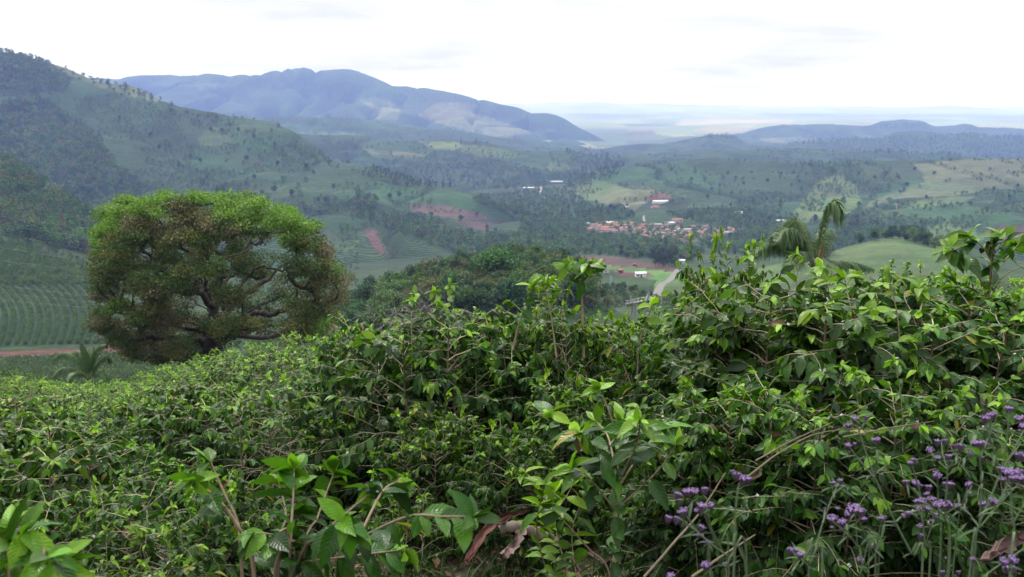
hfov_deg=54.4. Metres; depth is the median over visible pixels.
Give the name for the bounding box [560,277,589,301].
woodland tree
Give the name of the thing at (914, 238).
valley tree
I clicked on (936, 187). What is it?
hill
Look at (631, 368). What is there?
coffee shrub
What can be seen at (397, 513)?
coffee shrub
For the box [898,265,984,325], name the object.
coffee shrub
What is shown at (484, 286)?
woodland tree
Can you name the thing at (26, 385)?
coffee shrub
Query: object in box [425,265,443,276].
woodland tree
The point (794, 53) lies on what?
sky
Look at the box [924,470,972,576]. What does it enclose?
verbena
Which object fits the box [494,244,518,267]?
woodland tree
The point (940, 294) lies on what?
coffee shrub
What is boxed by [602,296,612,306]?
valley tree
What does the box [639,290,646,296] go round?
valley tree
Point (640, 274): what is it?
shed
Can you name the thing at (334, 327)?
plume grass
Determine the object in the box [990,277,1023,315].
coffee shrub
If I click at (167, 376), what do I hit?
coffee shrub
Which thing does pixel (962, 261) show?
coffee shrub
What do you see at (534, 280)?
coffee shrub
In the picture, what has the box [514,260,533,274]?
woodland tree
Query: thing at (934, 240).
valley tree
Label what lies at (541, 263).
woodland tree
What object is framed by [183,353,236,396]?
coffee shrub
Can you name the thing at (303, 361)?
coffee shrub
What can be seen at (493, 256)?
woodland tree
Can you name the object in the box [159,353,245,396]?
coffee shrub
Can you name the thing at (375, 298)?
woodland tree
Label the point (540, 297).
woodland tree
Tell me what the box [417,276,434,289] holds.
woodland tree
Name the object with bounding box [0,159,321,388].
plantation hill
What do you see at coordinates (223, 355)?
coffee shrub
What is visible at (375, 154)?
hills
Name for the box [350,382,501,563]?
coffee shrub
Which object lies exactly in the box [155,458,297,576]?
coffee shrub
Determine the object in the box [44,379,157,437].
coffee shrub
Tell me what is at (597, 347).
coffee shrub
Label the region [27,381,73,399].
coffee shrub
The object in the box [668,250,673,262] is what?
eucalyptus tree
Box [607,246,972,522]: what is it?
coffee shrub
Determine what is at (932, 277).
coffee shrub
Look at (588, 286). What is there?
woodland tree
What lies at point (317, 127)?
back hills
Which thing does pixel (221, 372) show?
coffee shrub
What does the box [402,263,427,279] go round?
woodland tree
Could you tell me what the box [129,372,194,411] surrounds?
coffee shrub
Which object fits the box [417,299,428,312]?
woodland tree
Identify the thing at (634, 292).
valley tree
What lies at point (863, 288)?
coffee shrub
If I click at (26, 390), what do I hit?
coffee shrub
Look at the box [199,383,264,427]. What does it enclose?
coffee shrub
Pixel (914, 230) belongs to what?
valley tree
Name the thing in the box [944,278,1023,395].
coffee shrub
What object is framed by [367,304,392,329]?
woodland tree
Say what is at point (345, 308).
woodland tree
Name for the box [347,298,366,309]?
woodland tree
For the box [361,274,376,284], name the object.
woodland tree
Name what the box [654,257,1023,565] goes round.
coffee shrub
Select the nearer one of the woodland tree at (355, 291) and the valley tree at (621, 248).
the woodland tree at (355, 291)
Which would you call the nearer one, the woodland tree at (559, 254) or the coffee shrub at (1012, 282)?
the coffee shrub at (1012, 282)
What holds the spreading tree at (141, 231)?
on the ground at (463, 572)
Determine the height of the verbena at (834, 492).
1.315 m
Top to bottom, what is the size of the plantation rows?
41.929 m
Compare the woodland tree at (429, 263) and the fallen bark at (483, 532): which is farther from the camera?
the woodland tree at (429, 263)
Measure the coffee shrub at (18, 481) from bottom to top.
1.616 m
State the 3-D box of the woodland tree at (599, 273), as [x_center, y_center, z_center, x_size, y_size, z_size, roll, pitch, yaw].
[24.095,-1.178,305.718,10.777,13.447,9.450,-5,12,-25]
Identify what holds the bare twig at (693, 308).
attached to the coffee shrub at (718, 307)
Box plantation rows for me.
[0,240,168,387]
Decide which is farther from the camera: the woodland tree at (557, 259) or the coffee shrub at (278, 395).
the woodland tree at (557, 259)
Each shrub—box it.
[0,376,99,497]
[0,379,37,399]
[0,380,33,394]
[0,382,53,415]
[0,395,87,487]
[0,402,193,576]
[0,472,226,576]
[0,493,97,576]
[1,400,106,516]
[7,388,27,409]
[10,389,36,409]
[22,384,71,417]
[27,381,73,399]
[35,380,93,416]
[37,384,92,424]
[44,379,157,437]
[51,385,80,398]
[63,385,172,489]
[67,379,141,427]
[75,384,132,419]
[80,388,164,481]
[81,384,115,415]
[85,378,148,422]
[89,500,227,576]
[92,382,113,404]
[94,371,307,527]
[109,439,245,564]
[117,380,144,397]
[128,363,223,414]
[128,368,166,394]
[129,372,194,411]
[130,372,156,395]
[143,362,185,376]
[147,364,191,393]
[147,381,261,506]
[152,365,189,386]
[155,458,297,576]
[158,360,207,387]
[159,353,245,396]
[161,372,196,389]
[164,357,212,385]
[168,446,502,576]
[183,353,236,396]
[188,348,256,388]
[190,347,279,398]
[194,341,292,402]
[199,347,246,376]
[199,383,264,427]
[203,370,354,550]
[213,380,285,468]
[228,331,325,428]
[235,334,298,389]
[248,342,293,389]
[256,364,318,449]
[258,362,353,497]
[259,344,354,411]
[272,309,455,512]
[275,336,343,387]
[278,396,386,549]
[285,277,535,536]
[299,333,350,382]
[301,330,353,355]
[329,469,460,576]
[343,300,468,344]
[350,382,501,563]
[376,295,569,507]
[436,297,601,492]
[443,412,564,576]
[500,364,636,545]
[505,274,629,467]
[511,466,609,576]
[512,273,663,389]
[534,378,694,576]
[548,309,611,386]
[553,255,606,357]
[570,312,671,401]
[571,309,649,481]
[578,431,727,576]
[593,365,864,576]
[598,308,680,501]
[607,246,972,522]
[616,283,815,489]
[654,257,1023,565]
[665,353,1014,576]
[669,225,745,385]
[702,233,772,320]
[755,284,1023,573]
[788,269,841,302]
[819,276,911,318]
[836,362,1023,576]
[867,258,923,288]
[868,276,957,305]
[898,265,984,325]
[917,274,961,290]
[928,224,1023,374]
[936,282,1023,488]
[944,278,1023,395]
[974,276,1023,299]
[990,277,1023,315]
[993,276,1021,298]
[993,278,1022,311]
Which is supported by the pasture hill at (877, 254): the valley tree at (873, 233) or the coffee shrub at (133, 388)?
the valley tree at (873, 233)
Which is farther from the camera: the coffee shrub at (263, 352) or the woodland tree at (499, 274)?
the woodland tree at (499, 274)
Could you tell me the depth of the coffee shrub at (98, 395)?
41.83 m
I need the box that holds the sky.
[0,0,1023,107]
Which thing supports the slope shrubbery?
on the ground at (463, 572)
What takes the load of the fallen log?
on the ground at (463, 572)
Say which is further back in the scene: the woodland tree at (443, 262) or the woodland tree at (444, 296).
the woodland tree at (443, 262)
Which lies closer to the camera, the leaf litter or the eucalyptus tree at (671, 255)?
the leaf litter
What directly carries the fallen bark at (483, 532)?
on the ground at (463, 572)
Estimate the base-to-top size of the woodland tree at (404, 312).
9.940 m
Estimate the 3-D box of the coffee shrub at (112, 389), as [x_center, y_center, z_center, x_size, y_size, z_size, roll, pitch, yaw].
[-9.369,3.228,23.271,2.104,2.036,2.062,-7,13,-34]
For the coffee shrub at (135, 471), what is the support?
on the ground at (463, 572)
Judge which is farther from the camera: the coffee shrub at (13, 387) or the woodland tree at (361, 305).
the woodland tree at (361, 305)
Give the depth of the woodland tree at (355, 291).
296.62 m
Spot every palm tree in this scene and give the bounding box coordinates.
[51,342,112,385]
[746,198,874,292]
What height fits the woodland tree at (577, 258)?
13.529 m
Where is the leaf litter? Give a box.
[225,484,1019,576]
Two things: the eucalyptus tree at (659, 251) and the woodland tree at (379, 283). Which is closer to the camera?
the woodland tree at (379, 283)
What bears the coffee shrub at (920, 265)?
on the ground at (463, 572)
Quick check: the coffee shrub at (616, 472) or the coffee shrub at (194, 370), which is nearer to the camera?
the coffee shrub at (616, 472)
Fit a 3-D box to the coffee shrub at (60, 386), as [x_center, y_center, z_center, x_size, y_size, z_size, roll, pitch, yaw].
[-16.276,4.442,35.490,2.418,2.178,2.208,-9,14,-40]
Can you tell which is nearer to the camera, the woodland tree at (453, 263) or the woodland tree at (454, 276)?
the woodland tree at (454, 276)
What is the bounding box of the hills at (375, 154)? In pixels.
[298,134,1023,190]
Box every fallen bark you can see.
[464,508,531,562]
[500,526,528,558]
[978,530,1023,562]
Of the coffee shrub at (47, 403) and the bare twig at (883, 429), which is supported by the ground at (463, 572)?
the coffee shrub at (47, 403)
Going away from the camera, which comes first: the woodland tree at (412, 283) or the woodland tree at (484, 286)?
the woodland tree at (484, 286)
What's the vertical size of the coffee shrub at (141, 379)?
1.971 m
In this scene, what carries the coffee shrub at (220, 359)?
on the ground at (463, 572)
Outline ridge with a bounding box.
[731,119,1023,144]
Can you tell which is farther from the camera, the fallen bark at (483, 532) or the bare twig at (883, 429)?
the fallen bark at (483, 532)
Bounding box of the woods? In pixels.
[0,47,1023,372]
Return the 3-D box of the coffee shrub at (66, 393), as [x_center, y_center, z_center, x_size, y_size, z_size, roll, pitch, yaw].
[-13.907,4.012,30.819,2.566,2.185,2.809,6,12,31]
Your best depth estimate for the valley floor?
956.42 m
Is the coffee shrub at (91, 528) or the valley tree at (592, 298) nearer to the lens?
the coffee shrub at (91, 528)
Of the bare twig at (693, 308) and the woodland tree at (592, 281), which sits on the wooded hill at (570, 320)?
the woodland tree at (592, 281)
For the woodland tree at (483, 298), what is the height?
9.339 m
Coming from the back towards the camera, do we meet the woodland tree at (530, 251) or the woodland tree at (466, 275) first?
the woodland tree at (530, 251)
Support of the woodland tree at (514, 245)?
on the wooded hill at (570, 320)
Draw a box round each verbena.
[665,487,747,576]
[667,541,826,576]
[720,470,751,576]
[801,476,855,576]
[827,503,894,576]
[842,413,923,576]
[895,458,939,576]
[911,435,974,576]
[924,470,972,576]
[957,529,1022,576]
[965,407,1023,576]
[977,464,1023,576]
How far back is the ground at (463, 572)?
7.24 m
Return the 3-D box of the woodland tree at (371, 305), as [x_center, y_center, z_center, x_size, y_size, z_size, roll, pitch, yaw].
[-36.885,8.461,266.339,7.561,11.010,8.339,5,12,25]
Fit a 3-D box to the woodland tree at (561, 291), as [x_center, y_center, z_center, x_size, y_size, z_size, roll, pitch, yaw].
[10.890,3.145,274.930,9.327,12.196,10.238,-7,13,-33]
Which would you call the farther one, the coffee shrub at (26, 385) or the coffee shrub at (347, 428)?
the coffee shrub at (26, 385)
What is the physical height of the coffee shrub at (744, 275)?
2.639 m
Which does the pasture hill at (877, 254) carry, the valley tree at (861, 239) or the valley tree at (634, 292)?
the valley tree at (861, 239)
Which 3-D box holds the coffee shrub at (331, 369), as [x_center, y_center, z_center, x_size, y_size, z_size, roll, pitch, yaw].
[-1.344,1.383,10.045,2.107,2.213,1.864,-4,11,-19]
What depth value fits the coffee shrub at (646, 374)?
6.95 m
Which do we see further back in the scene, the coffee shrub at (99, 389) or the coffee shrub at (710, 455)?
the coffee shrub at (99, 389)
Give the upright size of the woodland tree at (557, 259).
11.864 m
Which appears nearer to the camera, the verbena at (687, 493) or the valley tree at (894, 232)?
the verbena at (687, 493)
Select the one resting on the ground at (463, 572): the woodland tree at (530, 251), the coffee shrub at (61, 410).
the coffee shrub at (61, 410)
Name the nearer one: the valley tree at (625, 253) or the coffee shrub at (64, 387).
the coffee shrub at (64, 387)
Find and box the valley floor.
[221,184,1023,374]
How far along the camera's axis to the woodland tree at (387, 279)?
313.63 m
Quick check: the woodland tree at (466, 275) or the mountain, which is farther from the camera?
the mountain
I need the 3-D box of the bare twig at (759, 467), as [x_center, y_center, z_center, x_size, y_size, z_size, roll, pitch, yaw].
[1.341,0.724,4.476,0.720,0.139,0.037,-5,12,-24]
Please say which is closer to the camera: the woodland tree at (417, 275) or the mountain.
the woodland tree at (417, 275)
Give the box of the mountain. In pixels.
[0,52,542,270]
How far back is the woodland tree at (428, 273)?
298.14 m
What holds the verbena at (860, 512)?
on the ground at (463, 572)
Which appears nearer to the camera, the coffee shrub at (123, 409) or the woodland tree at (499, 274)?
the coffee shrub at (123, 409)
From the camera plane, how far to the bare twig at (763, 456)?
4.52 m
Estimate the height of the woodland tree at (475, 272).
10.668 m
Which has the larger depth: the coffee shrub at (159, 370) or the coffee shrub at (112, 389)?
the coffee shrub at (159, 370)
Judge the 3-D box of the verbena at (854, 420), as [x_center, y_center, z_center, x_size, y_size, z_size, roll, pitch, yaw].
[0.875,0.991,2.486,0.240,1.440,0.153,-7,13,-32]
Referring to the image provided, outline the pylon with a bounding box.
[625,286,653,315]
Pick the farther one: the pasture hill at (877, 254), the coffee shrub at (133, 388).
the pasture hill at (877, 254)
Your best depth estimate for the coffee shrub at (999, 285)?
18.23 m
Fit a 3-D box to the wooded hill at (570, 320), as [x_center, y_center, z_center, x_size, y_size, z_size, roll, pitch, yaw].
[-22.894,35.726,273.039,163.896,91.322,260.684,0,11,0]
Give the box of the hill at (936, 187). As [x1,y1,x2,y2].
[554,158,1023,260]
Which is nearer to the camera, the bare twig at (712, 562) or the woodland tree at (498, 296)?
the bare twig at (712, 562)
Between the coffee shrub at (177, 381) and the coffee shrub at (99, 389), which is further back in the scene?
the coffee shrub at (99, 389)
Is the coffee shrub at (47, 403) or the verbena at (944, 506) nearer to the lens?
the verbena at (944, 506)
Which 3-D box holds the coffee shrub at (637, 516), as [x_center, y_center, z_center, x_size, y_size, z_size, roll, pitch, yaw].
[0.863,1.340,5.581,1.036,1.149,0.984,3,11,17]
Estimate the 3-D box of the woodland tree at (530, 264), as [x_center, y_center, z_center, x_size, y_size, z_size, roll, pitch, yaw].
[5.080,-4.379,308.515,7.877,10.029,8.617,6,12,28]
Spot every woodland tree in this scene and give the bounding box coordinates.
[319,306,339,336]
[327,308,346,333]
[339,294,357,306]
[339,309,365,333]
[340,308,366,332]
[341,303,351,324]
[346,301,367,313]
[347,288,364,298]
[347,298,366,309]
[352,280,380,301]
[359,311,382,329]
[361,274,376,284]
[364,300,384,314]
[365,290,391,310]
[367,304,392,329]
[373,276,397,285]
[375,280,386,289]
[376,291,408,324]
[377,270,399,280]
[377,280,393,290]
[390,269,408,289]
[390,279,411,292]
[390,290,410,316]
[391,284,404,292]
[398,296,419,317]
[401,285,412,293]
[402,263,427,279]
[405,279,421,290]
[407,287,426,307]
[410,271,423,291]
[415,289,447,313]
[416,275,442,294]
[417,257,436,271]
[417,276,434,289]
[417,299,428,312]
[421,264,452,283]
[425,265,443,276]
[434,257,451,267]
[434,268,456,292]
[436,271,459,295]
[441,284,459,310]
[444,259,460,269]
[447,254,469,272]
[453,249,471,260]
[454,270,478,288]
[454,284,476,312]
[455,260,473,270]
[456,277,480,305]
[466,260,479,276]
[468,252,482,266]
[471,266,488,280]
[472,247,520,271]
[472,288,492,310]
[473,279,490,300]
[476,276,495,291]
[479,265,501,274]
[481,271,494,279]
[487,280,517,311]
[490,270,510,282]
[491,277,506,288]
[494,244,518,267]
[498,265,514,272]
[499,275,536,312]
[507,241,526,253]
[507,266,530,277]
[508,271,529,281]
[514,250,530,261]
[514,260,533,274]
[520,259,536,271]
[520,278,544,305]
[522,249,536,256]
[526,263,558,280]
[527,243,544,254]
[527,252,539,267]
[530,290,545,307]
[534,258,554,267]
[537,251,548,264]
[541,278,566,306]
[542,251,564,261]
[543,250,563,263]
[545,256,563,270]
[546,263,568,279]
[558,247,572,257]
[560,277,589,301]
[561,279,580,303]
[573,255,587,262]
[579,279,592,300]
[583,276,606,298]
[594,271,605,281]
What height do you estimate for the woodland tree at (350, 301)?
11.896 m
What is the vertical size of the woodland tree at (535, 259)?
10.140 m
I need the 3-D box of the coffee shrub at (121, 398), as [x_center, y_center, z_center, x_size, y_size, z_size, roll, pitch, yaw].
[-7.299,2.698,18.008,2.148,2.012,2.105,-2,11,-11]
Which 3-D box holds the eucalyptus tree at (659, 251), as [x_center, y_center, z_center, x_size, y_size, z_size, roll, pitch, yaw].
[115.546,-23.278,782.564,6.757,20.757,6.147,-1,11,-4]
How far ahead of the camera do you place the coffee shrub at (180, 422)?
9.74 m
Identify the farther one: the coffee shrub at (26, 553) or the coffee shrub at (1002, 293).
the coffee shrub at (1002, 293)
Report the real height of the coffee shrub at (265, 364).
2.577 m
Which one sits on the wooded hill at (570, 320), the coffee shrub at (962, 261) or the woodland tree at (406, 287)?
the woodland tree at (406, 287)
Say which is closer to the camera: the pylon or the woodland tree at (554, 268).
the woodland tree at (554, 268)
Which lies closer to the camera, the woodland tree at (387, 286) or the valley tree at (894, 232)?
the woodland tree at (387, 286)
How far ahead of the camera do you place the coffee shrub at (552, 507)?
4.89 m
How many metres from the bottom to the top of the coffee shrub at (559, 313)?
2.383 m
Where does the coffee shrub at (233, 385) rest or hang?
on the ground at (463, 572)
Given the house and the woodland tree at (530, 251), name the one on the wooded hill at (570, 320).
the woodland tree at (530, 251)
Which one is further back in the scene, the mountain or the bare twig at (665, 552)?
the mountain
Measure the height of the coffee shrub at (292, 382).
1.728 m
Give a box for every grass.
[258,321,389,376]
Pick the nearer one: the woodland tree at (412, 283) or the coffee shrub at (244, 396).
the coffee shrub at (244, 396)
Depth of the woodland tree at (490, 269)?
299.58 m
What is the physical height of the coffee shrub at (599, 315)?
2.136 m
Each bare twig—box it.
[643,473,725,576]
[675,299,715,317]
[691,534,755,576]
[747,427,874,476]
[755,401,874,461]
[842,421,934,437]
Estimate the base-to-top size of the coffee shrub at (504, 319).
2.130 m
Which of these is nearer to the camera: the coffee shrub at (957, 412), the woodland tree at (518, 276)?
the coffee shrub at (957, 412)
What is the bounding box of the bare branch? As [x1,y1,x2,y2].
[788,286,803,349]
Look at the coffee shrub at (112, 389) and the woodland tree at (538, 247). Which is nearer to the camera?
the coffee shrub at (112, 389)
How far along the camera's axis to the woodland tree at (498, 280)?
284.05 m
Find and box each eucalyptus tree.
[652,251,657,266]
[655,246,661,265]
[660,253,666,268]
[665,246,671,265]
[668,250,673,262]
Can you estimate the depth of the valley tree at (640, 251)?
977.83 m
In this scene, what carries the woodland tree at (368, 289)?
on the wooded hill at (570, 320)
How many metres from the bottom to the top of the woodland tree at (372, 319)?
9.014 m
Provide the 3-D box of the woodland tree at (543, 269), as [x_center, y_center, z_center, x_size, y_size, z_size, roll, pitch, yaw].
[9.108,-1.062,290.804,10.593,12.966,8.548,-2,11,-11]
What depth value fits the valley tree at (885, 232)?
733.25 m
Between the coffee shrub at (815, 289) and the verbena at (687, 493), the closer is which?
the verbena at (687, 493)
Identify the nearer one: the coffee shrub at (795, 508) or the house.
the coffee shrub at (795, 508)
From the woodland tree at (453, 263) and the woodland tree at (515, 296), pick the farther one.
the woodland tree at (453, 263)
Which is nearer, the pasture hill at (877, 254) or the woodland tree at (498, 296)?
the woodland tree at (498, 296)
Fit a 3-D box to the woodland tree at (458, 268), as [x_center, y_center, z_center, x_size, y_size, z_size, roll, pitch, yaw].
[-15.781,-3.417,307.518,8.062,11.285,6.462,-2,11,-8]
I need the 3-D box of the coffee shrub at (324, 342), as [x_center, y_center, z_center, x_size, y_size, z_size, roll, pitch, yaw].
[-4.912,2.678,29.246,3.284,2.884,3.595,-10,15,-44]
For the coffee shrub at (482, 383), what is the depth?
8.81 m
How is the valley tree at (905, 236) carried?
on the pasture hill at (877, 254)
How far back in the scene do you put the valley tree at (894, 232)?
723.74 m
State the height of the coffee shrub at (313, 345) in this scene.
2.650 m
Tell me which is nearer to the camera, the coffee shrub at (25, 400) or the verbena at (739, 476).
the verbena at (739, 476)
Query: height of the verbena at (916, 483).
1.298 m
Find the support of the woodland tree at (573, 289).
on the wooded hill at (570, 320)
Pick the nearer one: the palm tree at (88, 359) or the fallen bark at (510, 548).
the fallen bark at (510, 548)
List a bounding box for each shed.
[550,181,562,183]
[634,272,646,276]
[652,200,668,205]
[678,259,685,263]
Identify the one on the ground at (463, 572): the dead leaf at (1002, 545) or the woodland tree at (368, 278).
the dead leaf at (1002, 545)
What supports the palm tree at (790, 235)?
on the ground at (463, 572)
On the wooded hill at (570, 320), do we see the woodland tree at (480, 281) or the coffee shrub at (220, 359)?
the woodland tree at (480, 281)
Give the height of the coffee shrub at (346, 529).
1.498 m
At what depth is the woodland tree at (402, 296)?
272.21 m
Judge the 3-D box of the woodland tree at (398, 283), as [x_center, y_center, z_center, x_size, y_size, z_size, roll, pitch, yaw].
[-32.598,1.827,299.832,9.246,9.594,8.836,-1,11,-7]
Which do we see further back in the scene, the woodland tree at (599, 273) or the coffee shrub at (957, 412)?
the woodland tree at (599, 273)
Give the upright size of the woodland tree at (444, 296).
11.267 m
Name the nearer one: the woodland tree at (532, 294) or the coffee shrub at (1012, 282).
the coffee shrub at (1012, 282)
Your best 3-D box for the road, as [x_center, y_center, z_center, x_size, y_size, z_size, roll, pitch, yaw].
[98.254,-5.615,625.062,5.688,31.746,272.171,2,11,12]
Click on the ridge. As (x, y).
(783, 132)
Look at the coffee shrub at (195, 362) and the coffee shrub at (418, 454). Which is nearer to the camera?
the coffee shrub at (418, 454)
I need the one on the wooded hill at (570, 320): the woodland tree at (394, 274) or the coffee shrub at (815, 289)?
the woodland tree at (394, 274)
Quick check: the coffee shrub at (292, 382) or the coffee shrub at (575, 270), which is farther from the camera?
the coffee shrub at (292, 382)
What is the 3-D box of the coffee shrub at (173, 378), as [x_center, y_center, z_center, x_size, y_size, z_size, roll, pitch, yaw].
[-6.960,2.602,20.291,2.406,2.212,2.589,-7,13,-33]
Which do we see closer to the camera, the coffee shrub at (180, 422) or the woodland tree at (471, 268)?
the coffee shrub at (180, 422)
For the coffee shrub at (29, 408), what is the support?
on the ground at (463, 572)
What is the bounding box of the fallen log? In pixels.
[498,520,557,545]
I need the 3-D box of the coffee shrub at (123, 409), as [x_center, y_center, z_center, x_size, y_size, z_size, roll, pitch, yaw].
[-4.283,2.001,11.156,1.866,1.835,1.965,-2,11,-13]
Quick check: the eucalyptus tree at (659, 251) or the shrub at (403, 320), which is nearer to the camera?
the shrub at (403, 320)
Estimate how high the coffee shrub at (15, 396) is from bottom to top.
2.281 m
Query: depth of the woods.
1637.11 m
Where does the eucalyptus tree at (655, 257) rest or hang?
on the valley floor
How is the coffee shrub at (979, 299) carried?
on the ground at (463, 572)
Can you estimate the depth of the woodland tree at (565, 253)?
323.56 m
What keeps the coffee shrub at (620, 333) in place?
on the ground at (463, 572)
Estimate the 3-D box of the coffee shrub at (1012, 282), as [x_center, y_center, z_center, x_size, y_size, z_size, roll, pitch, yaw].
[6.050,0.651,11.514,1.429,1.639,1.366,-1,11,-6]
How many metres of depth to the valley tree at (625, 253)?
993.35 m
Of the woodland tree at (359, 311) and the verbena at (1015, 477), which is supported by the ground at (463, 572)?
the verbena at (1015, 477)
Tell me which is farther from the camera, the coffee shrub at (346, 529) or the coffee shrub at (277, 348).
the coffee shrub at (277, 348)
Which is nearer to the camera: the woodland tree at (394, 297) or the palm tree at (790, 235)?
the palm tree at (790, 235)
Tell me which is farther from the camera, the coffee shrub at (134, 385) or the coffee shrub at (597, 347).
the coffee shrub at (134, 385)
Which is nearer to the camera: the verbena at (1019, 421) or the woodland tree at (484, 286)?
the verbena at (1019, 421)
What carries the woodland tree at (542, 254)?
on the wooded hill at (570, 320)
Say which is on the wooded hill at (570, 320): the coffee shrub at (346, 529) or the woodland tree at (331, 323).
the woodland tree at (331, 323)
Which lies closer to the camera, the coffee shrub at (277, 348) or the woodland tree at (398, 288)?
the coffee shrub at (277, 348)
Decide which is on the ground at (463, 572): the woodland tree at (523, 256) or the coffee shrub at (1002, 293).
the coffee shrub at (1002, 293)
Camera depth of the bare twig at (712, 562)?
3.08 m
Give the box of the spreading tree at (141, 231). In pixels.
[79,186,357,366]
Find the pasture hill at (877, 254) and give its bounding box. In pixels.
[728,237,1023,295]
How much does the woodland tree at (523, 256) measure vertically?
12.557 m
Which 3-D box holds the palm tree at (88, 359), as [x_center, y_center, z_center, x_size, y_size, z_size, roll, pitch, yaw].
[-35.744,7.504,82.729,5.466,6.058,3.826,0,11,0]
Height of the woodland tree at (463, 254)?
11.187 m
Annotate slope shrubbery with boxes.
[0,367,65,383]
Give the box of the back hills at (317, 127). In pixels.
[243,116,1023,156]
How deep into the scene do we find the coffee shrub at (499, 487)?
6.82 m
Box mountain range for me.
[89,68,607,144]
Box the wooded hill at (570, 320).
[246,272,638,376]
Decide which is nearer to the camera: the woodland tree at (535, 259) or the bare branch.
the bare branch
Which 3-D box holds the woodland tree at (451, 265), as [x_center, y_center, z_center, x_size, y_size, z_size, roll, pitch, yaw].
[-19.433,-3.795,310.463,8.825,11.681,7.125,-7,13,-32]
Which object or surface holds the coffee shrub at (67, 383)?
on the ground at (463, 572)
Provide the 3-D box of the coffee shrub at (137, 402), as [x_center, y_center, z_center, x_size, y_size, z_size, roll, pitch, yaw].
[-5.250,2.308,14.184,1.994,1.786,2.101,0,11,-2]
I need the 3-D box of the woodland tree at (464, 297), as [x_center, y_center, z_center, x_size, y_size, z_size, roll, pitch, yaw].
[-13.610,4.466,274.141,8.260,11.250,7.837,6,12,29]
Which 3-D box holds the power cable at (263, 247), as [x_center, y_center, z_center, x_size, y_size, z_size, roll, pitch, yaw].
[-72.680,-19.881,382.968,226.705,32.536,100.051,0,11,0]
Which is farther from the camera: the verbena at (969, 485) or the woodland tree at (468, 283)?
the woodland tree at (468, 283)
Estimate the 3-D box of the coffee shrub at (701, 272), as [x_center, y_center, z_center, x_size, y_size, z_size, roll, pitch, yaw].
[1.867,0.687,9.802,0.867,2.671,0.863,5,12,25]
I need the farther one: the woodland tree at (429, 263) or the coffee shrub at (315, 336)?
the woodland tree at (429, 263)
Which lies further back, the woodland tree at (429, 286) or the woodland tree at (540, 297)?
the woodland tree at (429, 286)
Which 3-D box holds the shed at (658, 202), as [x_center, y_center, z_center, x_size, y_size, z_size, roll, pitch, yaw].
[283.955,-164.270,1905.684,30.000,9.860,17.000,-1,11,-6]
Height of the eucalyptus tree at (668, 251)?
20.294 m
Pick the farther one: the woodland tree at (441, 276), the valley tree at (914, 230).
the valley tree at (914, 230)
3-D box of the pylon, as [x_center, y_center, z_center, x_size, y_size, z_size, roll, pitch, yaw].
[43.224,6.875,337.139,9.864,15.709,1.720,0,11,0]
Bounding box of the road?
[652,269,680,295]
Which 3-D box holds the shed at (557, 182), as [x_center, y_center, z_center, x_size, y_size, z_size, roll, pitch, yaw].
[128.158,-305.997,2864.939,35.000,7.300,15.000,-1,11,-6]
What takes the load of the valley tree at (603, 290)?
on the wooded hill at (570, 320)
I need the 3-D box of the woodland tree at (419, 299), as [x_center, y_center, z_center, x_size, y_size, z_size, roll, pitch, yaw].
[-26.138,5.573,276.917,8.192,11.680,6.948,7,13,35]
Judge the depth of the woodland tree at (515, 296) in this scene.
269.11 m
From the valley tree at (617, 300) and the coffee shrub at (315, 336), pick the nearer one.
the coffee shrub at (315, 336)
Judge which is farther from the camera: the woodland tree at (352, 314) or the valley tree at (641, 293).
the valley tree at (641, 293)
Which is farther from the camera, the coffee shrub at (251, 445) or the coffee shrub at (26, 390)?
the coffee shrub at (26, 390)
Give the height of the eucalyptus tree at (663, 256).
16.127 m
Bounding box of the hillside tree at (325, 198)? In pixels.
[322,196,329,201]
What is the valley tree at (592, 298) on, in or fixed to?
on the wooded hill at (570, 320)
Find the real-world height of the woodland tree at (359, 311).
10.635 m
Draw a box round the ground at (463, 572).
[224,431,1020,576]
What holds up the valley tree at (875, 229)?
on the pasture hill at (877, 254)
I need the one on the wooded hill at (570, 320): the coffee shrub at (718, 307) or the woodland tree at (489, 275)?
the woodland tree at (489, 275)
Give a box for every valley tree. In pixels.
[584,294,597,307]
[598,288,607,298]
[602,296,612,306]
[613,298,621,304]
[618,242,623,256]
[623,250,629,256]
[627,285,635,291]
[630,290,639,295]
[637,249,643,257]
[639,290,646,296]
[854,233,864,243]
[867,227,879,240]
[869,229,880,239]
[882,227,892,237]
[887,225,899,238]
[897,224,907,236]
[901,230,908,239]
[905,227,920,237]
[911,234,918,241]
[915,230,932,243]
[929,236,940,247]
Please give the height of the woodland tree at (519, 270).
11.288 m
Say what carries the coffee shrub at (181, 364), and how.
on the ground at (463, 572)
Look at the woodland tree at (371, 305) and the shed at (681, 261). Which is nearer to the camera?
the woodland tree at (371, 305)
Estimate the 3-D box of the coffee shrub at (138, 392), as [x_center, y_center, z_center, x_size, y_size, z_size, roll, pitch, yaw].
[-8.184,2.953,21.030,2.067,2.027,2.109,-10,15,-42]
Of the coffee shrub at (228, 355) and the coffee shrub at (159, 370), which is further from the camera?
the coffee shrub at (159, 370)
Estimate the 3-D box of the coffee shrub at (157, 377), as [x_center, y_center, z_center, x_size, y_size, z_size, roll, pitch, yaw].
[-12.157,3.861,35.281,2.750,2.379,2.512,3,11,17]

